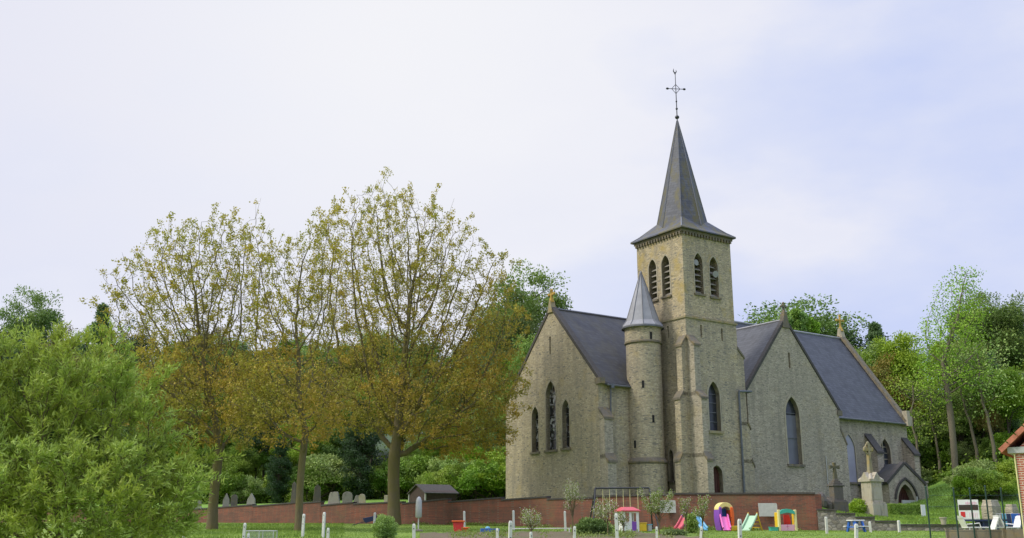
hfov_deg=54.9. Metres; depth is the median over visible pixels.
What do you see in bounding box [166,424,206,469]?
broadleaf tree
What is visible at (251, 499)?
gravestone
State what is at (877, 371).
broadleaf tree
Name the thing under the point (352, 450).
evergreen tree
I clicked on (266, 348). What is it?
broadleaf tree
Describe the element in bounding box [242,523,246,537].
fence post
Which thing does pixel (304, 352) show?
broadleaf tree
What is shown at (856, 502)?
box bush
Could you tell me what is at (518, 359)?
broadleaf tree
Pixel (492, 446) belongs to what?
broadleaf tree
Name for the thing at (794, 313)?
poplar tree
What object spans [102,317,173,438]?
broadleaf tree
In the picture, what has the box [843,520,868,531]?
picnic table
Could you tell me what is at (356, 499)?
gravestone
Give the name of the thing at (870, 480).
calvary monument
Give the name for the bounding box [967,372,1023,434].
broadleaf tree
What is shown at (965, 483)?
shrub
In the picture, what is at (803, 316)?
poplar tree
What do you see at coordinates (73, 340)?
broadleaf tree
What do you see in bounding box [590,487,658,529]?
swing set
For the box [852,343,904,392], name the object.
broadleaf tree
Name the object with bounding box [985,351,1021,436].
conifer tree
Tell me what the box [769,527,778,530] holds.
toy box
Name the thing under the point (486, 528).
sandbox
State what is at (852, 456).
window
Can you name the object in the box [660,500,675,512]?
wall board
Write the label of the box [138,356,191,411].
broadleaf tree
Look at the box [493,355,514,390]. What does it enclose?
broadleaf tree
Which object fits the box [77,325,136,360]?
broadleaf tree
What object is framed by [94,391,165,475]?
broadleaf tree
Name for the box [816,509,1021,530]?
stone wall
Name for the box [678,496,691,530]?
fruit tree
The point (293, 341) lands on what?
broadleaf tree
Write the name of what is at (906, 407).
young tree
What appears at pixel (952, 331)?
slender tree
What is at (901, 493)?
door
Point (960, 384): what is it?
broadleaf tree
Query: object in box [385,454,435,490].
shrub
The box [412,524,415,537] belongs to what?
fence post
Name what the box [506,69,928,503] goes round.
church
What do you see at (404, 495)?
undergrowth
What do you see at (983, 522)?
garden table
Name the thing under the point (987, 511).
metal post
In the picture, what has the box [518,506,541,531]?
fruit tree
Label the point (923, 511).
notice panel
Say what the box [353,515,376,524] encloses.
wheelbarrow
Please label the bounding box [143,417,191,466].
broadleaf tree
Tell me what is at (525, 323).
broadleaf tree
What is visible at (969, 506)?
wire fence
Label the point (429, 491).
garden shed
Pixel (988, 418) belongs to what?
young tree
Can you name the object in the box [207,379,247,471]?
broadleaf tree
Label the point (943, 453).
shrub
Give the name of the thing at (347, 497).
gravestone
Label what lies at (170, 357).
broadleaf tree
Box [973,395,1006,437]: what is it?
broadleaf tree
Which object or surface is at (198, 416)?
broadleaf tree
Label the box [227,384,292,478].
broadleaf tree
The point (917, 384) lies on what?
young tree
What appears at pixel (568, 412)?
window
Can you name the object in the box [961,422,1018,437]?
shrub
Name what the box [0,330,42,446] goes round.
broadleaf tree
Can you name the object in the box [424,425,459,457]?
broadleaf tree
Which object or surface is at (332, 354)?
broadleaf tree
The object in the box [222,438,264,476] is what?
broadleaf tree
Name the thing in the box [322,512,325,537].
fence post
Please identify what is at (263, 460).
broadleaf tree
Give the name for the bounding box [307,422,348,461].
broadleaf tree
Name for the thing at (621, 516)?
fruit tree
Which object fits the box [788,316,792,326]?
poplar tree
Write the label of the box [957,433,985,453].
shrub
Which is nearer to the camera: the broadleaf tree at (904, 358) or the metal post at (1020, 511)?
the metal post at (1020, 511)
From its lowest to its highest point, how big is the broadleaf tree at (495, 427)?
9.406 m
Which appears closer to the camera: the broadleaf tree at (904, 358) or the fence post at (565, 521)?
the fence post at (565, 521)
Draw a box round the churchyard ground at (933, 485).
[6,434,1021,523]
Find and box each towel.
[1006,514,1011,525]
[1011,514,1018,524]
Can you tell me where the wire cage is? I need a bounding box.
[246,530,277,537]
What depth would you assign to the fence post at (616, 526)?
25.12 m
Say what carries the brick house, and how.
on the lawn at (834, 534)
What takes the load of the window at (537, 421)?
in the church
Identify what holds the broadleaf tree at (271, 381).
on the churchyard ground at (933, 485)
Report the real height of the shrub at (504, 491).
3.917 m
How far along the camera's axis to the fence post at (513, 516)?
53.30 m
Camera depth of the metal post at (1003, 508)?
40.80 m
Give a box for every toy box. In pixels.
[639,523,646,531]
[647,524,652,530]
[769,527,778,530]
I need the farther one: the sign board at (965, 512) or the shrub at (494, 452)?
the shrub at (494, 452)
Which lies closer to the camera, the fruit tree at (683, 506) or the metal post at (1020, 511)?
the metal post at (1020, 511)
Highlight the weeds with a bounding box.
[409,521,801,537]
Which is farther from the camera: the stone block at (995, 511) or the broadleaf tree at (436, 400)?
the broadleaf tree at (436, 400)
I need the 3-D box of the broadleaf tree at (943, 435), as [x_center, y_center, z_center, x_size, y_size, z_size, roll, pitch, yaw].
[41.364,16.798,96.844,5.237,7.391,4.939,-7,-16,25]
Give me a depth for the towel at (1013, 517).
47.97 m
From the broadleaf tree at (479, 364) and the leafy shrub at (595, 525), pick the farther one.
the broadleaf tree at (479, 364)
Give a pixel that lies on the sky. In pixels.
(857, 153)
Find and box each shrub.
[132,462,170,486]
[202,465,245,497]
[230,474,268,502]
[253,472,291,494]
[273,458,341,501]
[303,453,372,497]
[362,460,387,496]
[371,459,428,498]
[371,514,398,537]
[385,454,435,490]
[401,453,470,491]
[414,471,438,483]
[419,463,472,499]
[437,446,489,496]
[439,458,479,499]
[447,458,503,498]
[464,446,505,493]
[465,455,505,497]
[497,460,505,496]
[575,517,609,533]
[603,520,612,532]
[660,528,688,535]
[683,512,699,532]
[920,451,949,475]
[920,454,937,470]
[921,438,968,462]
[921,466,933,481]
[942,458,995,497]
[946,441,974,463]
[951,475,980,499]
[954,466,1014,499]
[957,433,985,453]
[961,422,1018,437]
[973,437,1002,458]
[976,469,1019,499]
[985,431,1015,457]
[992,460,1017,495]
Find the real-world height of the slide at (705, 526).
0.981 m
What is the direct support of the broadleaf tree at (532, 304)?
on the churchyard ground at (933, 485)
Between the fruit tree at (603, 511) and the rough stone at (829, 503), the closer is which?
the fruit tree at (603, 511)
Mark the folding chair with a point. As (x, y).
(996, 520)
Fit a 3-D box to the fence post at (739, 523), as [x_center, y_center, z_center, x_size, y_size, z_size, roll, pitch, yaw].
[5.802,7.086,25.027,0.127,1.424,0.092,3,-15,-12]
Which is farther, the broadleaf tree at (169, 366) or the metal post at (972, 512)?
the broadleaf tree at (169, 366)
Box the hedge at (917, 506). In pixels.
[886,503,923,514]
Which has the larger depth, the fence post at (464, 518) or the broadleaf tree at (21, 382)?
the broadleaf tree at (21, 382)
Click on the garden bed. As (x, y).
(525, 534)
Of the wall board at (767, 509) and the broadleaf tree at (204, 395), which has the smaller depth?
the wall board at (767, 509)
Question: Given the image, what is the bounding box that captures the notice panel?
[921,505,925,515]
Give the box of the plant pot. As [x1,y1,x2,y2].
[939,517,946,523]
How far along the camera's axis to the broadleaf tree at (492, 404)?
100.42 m
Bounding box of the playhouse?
[615,507,640,530]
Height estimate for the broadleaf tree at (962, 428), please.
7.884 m
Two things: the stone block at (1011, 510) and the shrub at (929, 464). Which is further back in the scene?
the shrub at (929, 464)
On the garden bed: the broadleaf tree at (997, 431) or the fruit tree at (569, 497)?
the fruit tree at (569, 497)
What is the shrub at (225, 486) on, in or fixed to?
on the churchyard ground at (933, 485)
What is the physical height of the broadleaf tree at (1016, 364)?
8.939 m
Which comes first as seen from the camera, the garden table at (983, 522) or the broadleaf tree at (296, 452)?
the garden table at (983, 522)
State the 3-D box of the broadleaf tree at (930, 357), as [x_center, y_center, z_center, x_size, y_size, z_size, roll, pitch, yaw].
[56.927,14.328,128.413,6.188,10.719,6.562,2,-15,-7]
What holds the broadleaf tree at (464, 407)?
on the churchyard ground at (933, 485)
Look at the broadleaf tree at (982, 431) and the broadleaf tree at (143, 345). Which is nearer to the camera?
the broadleaf tree at (982, 431)
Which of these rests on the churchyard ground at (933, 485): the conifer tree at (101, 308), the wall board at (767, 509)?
the conifer tree at (101, 308)
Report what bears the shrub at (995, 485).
on the churchyard ground at (933, 485)
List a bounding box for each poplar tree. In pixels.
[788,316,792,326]
[789,307,802,330]
[797,311,809,331]
[806,317,817,333]
[812,321,821,333]
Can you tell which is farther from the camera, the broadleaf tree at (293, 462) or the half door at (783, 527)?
the broadleaf tree at (293, 462)
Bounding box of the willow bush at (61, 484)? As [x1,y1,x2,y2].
[0,313,246,537]
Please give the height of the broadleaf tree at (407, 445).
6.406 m
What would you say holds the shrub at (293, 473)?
on the churchyard ground at (933, 485)
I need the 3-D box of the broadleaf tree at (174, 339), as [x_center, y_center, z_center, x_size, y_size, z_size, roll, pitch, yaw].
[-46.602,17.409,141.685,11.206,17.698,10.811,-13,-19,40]
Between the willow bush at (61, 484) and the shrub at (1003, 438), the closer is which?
the willow bush at (61, 484)
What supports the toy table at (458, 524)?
on the lawn at (834, 534)
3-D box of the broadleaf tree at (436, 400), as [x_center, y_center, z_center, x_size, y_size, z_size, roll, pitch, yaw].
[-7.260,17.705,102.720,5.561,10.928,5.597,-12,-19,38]
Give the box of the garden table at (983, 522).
[964,519,1009,529]
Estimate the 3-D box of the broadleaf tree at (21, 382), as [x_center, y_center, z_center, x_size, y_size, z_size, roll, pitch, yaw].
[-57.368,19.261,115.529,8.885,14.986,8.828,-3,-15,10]
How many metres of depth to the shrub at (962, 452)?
93.00 m
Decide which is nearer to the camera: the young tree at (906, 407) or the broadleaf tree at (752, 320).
the young tree at (906, 407)
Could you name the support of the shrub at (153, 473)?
on the churchyard ground at (933, 485)
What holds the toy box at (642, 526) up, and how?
on the lawn at (834, 534)
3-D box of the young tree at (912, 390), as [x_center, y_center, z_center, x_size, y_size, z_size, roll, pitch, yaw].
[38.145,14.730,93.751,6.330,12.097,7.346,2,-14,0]
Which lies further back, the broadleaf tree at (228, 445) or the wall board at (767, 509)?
the broadleaf tree at (228, 445)
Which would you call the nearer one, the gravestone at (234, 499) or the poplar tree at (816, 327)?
the gravestone at (234, 499)
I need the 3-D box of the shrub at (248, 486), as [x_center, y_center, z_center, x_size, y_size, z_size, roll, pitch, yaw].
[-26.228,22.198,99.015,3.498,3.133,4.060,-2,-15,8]
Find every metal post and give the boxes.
[925,486,931,537]
[952,488,958,537]
[968,488,975,537]
[984,485,991,537]
[1000,488,1005,528]
[1017,494,1022,528]
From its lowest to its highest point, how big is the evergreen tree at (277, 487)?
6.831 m
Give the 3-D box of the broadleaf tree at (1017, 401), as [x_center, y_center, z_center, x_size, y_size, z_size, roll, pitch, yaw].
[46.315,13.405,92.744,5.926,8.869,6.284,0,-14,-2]
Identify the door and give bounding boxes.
[713,463,725,492]
[781,525,787,530]
[788,525,794,530]
[894,477,918,503]
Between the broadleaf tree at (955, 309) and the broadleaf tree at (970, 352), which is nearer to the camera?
the broadleaf tree at (970, 352)
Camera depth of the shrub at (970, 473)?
73.97 m
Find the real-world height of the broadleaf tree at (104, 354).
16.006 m
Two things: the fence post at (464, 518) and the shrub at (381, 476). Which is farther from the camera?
the shrub at (381, 476)
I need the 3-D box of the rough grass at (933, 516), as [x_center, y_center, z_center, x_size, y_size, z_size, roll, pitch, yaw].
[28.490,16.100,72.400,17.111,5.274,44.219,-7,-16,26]
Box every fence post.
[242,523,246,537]
[301,514,304,537]
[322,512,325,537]
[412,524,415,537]
[463,511,465,526]
[508,521,511,537]
[512,510,514,529]
[564,511,566,530]
[573,526,575,537]
[614,513,618,537]
[737,519,741,537]
[825,517,827,533]
[854,524,857,537]
[897,520,900,531]
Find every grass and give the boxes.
[823,484,1022,523]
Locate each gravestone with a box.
[222,493,229,505]
[230,495,237,505]
[246,493,255,504]
[291,482,295,501]
[313,485,320,500]
[328,492,339,503]
[342,492,352,502]
[354,495,358,502]
[359,494,365,502]
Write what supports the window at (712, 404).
in the church
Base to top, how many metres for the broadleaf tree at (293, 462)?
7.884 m
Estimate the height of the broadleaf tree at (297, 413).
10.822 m
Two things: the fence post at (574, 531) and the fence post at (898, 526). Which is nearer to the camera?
the fence post at (574, 531)
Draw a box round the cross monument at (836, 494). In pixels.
[827,462,848,512]
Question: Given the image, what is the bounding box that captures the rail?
[512,528,570,531]
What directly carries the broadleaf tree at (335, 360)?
on the churchyard ground at (933, 485)
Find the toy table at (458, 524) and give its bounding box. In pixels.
[452,520,469,531]
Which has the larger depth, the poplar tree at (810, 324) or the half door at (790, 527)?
the poplar tree at (810, 324)
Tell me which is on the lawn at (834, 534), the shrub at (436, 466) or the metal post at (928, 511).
the metal post at (928, 511)
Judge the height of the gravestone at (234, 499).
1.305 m
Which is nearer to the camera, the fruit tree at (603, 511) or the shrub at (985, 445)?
the fruit tree at (603, 511)
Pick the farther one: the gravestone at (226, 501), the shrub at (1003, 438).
the shrub at (1003, 438)
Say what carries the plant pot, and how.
on the stone wall at (837, 521)
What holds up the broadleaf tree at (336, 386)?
on the churchyard ground at (933, 485)
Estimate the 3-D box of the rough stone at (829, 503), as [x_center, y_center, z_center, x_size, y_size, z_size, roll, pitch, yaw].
[17.995,13.407,55.837,0.712,1.028,0.692,0,-14,0]
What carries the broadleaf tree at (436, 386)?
on the churchyard ground at (933, 485)
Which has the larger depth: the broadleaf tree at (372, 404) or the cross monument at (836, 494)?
the broadleaf tree at (372, 404)
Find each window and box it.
[530,405,539,454]
[544,379,557,452]
[560,397,570,450]
[668,448,675,482]
[707,379,723,433]
[784,394,805,466]
[845,433,859,483]
[880,437,892,463]
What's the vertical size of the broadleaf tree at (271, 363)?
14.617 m
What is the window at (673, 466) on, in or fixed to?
in the church
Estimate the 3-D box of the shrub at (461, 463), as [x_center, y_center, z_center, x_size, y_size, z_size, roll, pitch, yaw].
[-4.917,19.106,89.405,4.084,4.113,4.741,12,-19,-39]
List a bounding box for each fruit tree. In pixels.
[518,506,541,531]
[562,478,585,534]
[590,496,618,535]
[618,511,629,531]
[636,486,675,532]
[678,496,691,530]
[691,494,710,526]
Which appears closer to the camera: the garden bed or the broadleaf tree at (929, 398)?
the garden bed
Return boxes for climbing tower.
[714,502,737,530]
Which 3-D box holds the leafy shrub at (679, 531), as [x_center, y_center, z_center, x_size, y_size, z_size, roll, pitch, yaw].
[7.326,11.908,44.470,1.273,0.470,0.991,-6,-15,20]
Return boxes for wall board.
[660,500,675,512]
[758,503,776,515]
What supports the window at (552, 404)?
in the church
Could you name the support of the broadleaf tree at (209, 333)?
on the churchyard ground at (933, 485)
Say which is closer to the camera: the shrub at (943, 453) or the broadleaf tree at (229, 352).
the shrub at (943, 453)
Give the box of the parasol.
[415,497,422,531]
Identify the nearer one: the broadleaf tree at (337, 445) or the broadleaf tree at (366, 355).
the broadleaf tree at (337, 445)
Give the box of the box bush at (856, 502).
[848,498,866,513]
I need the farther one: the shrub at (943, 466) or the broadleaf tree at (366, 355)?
the broadleaf tree at (366, 355)
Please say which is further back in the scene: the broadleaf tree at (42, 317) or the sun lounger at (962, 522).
the broadleaf tree at (42, 317)
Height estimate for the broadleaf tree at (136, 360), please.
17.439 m
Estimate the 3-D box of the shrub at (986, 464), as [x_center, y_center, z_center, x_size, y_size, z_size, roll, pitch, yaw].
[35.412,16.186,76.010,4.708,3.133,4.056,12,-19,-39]
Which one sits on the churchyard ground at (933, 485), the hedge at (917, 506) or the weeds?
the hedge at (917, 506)
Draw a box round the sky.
[0,0,1023,432]
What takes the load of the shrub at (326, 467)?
on the churchyard ground at (933, 485)
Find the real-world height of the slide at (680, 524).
0.853 m
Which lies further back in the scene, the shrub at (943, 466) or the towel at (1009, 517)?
the shrub at (943, 466)
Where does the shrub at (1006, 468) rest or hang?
on the churchyard ground at (933, 485)
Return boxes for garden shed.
[407,484,458,501]
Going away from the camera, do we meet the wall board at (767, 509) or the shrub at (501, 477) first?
the wall board at (767, 509)
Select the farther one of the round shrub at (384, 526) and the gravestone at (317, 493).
the gravestone at (317, 493)
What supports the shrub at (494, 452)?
on the churchyard ground at (933, 485)
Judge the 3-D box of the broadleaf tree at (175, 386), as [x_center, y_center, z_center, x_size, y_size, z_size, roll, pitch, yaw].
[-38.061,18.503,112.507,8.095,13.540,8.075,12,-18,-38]
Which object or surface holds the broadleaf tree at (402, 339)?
on the churchyard ground at (933, 485)
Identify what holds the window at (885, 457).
in the church
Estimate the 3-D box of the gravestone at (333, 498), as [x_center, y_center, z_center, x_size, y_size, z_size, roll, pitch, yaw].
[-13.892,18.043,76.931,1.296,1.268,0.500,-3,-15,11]
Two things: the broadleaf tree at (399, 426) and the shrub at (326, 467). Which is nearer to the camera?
the broadleaf tree at (399, 426)
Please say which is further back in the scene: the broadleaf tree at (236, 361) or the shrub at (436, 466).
the broadleaf tree at (236, 361)
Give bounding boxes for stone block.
[981,500,1001,518]
[1005,504,1018,519]
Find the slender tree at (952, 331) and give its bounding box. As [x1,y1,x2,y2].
[908,262,1003,474]
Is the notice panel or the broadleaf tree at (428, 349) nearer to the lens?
the notice panel
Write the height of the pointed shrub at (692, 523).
1.128 m
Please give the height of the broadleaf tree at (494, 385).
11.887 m
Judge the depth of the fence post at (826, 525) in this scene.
46.42 m
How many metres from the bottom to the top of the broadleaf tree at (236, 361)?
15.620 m
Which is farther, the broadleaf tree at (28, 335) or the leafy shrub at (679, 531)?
the broadleaf tree at (28, 335)
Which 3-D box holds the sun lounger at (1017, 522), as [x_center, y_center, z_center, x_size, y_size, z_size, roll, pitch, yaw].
[22.338,11.609,44.531,1.475,0.884,0.571,1,-14,-5]
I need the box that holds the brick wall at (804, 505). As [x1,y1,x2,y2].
[1,492,821,529]
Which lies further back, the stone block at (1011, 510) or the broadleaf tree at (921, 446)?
the broadleaf tree at (921, 446)
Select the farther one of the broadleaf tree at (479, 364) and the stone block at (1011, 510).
the broadleaf tree at (479, 364)
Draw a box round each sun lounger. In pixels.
[957,516,988,529]
[996,516,1020,528]
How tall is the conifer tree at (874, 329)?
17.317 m
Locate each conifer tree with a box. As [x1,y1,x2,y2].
[77,302,126,440]
[865,321,884,353]
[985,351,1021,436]
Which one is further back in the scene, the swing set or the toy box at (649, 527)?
the swing set
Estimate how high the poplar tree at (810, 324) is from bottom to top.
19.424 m
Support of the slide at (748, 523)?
on the lawn at (834, 534)
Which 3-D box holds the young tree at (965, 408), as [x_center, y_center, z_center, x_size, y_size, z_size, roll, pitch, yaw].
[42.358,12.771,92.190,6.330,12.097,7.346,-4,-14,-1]
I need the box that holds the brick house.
[998,424,1023,533]
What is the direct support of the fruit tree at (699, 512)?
on the lawn at (834, 534)
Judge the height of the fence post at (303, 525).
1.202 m
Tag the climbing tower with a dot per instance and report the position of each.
(724, 519)
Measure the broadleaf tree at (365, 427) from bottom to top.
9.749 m
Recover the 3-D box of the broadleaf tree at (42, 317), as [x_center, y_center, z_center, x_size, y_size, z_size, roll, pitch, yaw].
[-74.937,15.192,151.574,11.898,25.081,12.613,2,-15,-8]
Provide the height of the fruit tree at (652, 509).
2.395 m
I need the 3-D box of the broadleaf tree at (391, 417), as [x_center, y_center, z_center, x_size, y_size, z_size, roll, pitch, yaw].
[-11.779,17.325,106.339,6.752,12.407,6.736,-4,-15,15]
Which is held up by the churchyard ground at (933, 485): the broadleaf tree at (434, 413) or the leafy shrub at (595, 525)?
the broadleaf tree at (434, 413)
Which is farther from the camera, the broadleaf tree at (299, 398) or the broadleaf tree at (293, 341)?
the broadleaf tree at (293, 341)
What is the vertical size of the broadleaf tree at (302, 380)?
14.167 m
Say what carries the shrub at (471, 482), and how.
on the churchyard ground at (933, 485)
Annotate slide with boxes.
[674,515,684,529]
[696,517,707,530]
[742,513,762,530]
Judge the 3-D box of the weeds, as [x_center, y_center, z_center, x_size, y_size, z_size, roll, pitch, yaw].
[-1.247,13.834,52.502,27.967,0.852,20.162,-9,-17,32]
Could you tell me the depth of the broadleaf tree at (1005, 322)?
111.39 m
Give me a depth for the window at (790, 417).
73.52 m
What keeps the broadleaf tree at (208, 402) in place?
on the lawn at (834, 534)
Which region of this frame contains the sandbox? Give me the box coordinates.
[480,526,498,531]
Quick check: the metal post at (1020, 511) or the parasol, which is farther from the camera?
the parasol
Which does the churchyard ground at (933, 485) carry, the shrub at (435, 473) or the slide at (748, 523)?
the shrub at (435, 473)
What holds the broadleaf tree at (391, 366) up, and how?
on the churchyard ground at (933, 485)
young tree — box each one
[880,364,954,469]
[890,389,917,443]
[895,372,949,400]
[896,369,963,472]
[919,346,1004,459]
[936,330,1023,462]
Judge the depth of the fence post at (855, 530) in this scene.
28.02 m
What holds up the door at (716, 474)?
in the church
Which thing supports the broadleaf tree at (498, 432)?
on the churchyard ground at (933, 485)
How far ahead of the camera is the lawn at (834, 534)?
47.02 m
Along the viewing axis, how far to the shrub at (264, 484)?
100.29 m
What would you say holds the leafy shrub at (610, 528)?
on the garden bed
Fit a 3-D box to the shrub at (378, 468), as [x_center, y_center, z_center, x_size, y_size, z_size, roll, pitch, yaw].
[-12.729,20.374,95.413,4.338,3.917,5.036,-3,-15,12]
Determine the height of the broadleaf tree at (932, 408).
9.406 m
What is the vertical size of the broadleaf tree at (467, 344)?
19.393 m
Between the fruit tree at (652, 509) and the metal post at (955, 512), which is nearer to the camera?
the metal post at (955, 512)
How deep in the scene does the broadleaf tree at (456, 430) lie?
96.70 m
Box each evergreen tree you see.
[264,435,293,502]
[336,397,384,499]
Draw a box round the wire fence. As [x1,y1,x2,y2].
[928,506,1018,531]
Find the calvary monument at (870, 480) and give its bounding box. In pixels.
[858,442,887,516]
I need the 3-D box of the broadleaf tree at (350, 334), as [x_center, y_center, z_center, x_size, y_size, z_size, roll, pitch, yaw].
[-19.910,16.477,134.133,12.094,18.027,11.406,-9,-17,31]
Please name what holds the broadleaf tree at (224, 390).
on the churchyard ground at (933, 485)
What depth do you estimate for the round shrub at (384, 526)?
41.34 m
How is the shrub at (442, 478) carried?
on the churchyard ground at (933, 485)
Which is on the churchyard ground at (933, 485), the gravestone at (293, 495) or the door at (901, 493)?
the gravestone at (293, 495)
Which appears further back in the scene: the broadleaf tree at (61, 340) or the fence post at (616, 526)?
the broadleaf tree at (61, 340)
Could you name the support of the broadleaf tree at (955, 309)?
on the churchyard ground at (933, 485)
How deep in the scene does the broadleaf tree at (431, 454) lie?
96.62 m
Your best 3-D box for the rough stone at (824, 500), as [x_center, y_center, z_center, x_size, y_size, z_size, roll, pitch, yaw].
[17.389,13.130,55.484,0.723,1.126,0.694,-7,-16,25]
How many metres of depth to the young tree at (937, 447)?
94.80 m
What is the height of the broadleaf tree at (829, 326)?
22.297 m
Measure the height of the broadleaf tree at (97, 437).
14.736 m
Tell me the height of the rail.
0.362 m
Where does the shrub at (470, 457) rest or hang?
on the churchyard ground at (933, 485)
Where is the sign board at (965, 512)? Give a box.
[957,500,979,518]
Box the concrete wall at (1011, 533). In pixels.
[945,528,1023,537]
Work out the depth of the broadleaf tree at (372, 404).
113.27 m
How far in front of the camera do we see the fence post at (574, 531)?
28.95 m
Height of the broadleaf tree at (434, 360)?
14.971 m
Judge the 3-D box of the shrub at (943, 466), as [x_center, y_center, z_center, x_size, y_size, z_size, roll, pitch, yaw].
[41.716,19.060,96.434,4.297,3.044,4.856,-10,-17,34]
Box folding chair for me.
[990,515,1006,528]
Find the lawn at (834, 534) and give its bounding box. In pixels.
[2,522,944,537]
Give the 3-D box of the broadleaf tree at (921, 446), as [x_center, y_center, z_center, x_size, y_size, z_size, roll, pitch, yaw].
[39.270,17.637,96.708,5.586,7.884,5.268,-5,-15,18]
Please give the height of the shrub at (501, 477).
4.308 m
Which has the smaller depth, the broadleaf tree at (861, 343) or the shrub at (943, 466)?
the shrub at (943, 466)
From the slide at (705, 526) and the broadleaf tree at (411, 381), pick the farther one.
the broadleaf tree at (411, 381)
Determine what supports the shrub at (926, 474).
on the churchyard ground at (933, 485)
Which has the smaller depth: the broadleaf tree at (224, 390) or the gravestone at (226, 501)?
the gravestone at (226, 501)
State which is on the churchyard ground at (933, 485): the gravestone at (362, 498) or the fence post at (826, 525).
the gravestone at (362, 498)
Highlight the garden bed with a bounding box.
[420,531,705,537]
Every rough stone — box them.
[817,492,827,507]
[826,497,832,508]
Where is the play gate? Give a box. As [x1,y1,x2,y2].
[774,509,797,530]
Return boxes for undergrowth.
[5,417,1023,503]
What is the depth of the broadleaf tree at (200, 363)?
127.21 m
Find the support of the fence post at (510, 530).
on the lawn at (834, 534)
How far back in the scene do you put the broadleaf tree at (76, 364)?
124.79 m
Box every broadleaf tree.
[0,284,68,348]
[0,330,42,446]
[3,318,48,351]
[3,374,52,464]
[28,323,79,441]
[47,370,106,478]
[50,321,97,356]
[61,354,92,387]
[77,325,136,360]
[79,199,292,529]
[83,349,124,369]
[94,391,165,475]
[99,335,155,430]
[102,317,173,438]
[135,347,194,371]
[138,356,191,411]
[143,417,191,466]
[152,378,205,471]
[154,328,198,361]
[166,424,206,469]
[176,366,218,470]
[178,311,236,367]
[179,347,220,389]
[179,392,210,471]
[196,332,262,387]
[200,423,237,470]
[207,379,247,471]
[208,206,359,531]
[214,366,241,469]
[217,344,259,386]
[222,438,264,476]
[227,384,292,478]
[237,426,274,482]
[247,355,291,402]
[248,363,301,417]
[251,332,280,362]
[266,334,326,364]
[267,422,300,466]
[269,166,533,524]
[272,359,338,426]
[287,346,329,376]
[287,421,341,459]
[291,391,310,429]
[295,349,351,390]
[298,396,351,451]
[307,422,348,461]
[316,341,358,374]
[317,369,354,415]
[343,336,385,460]
[343,399,386,469]
[344,325,397,373]
[356,374,390,464]
[363,323,444,372]
[371,373,421,450]
[375,358,412,380]
[382,358,428,446]
[400,434,426,463]
[409,342,441,365]
[411,440,445,458]
[412,380,461,404]
[417,387,454,434]
[419,350,457,391]
[419,394,469,435]
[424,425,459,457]
[433,408,485,452]
[444,388,486,419]
[451,342,506,387]
[454,416,504,490]
[457,316,484,363]
[467,258,572,353]
[468,288,541,370]
[469,406,505,451]
[470,397,504,416]
[472,375,509,406]
[488,402,505,448]
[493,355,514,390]
[500,333,536,397]
[739,293,871,349]
[746,316,760,323]
[825,314,890,351]
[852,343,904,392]
[860,330,942,401]
[868,351,926,425]
[896,389,942,449]
[906,409,932,454]
[914,389,944,425]
[915,404,956,472]
[919,340,952,384]
[926,366,988,454]
[929,387,980,463]
[938,336,1006,388]
[939,295,1003,359]
[945,376,1006,456]
[946,289,1023,369]
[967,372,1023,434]
[973,365,1023,433]
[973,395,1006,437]
[986,347,1023,376]
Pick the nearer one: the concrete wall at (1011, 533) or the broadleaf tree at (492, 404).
the concrete wall at (1011, 533)
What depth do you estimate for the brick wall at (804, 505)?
62.07 m

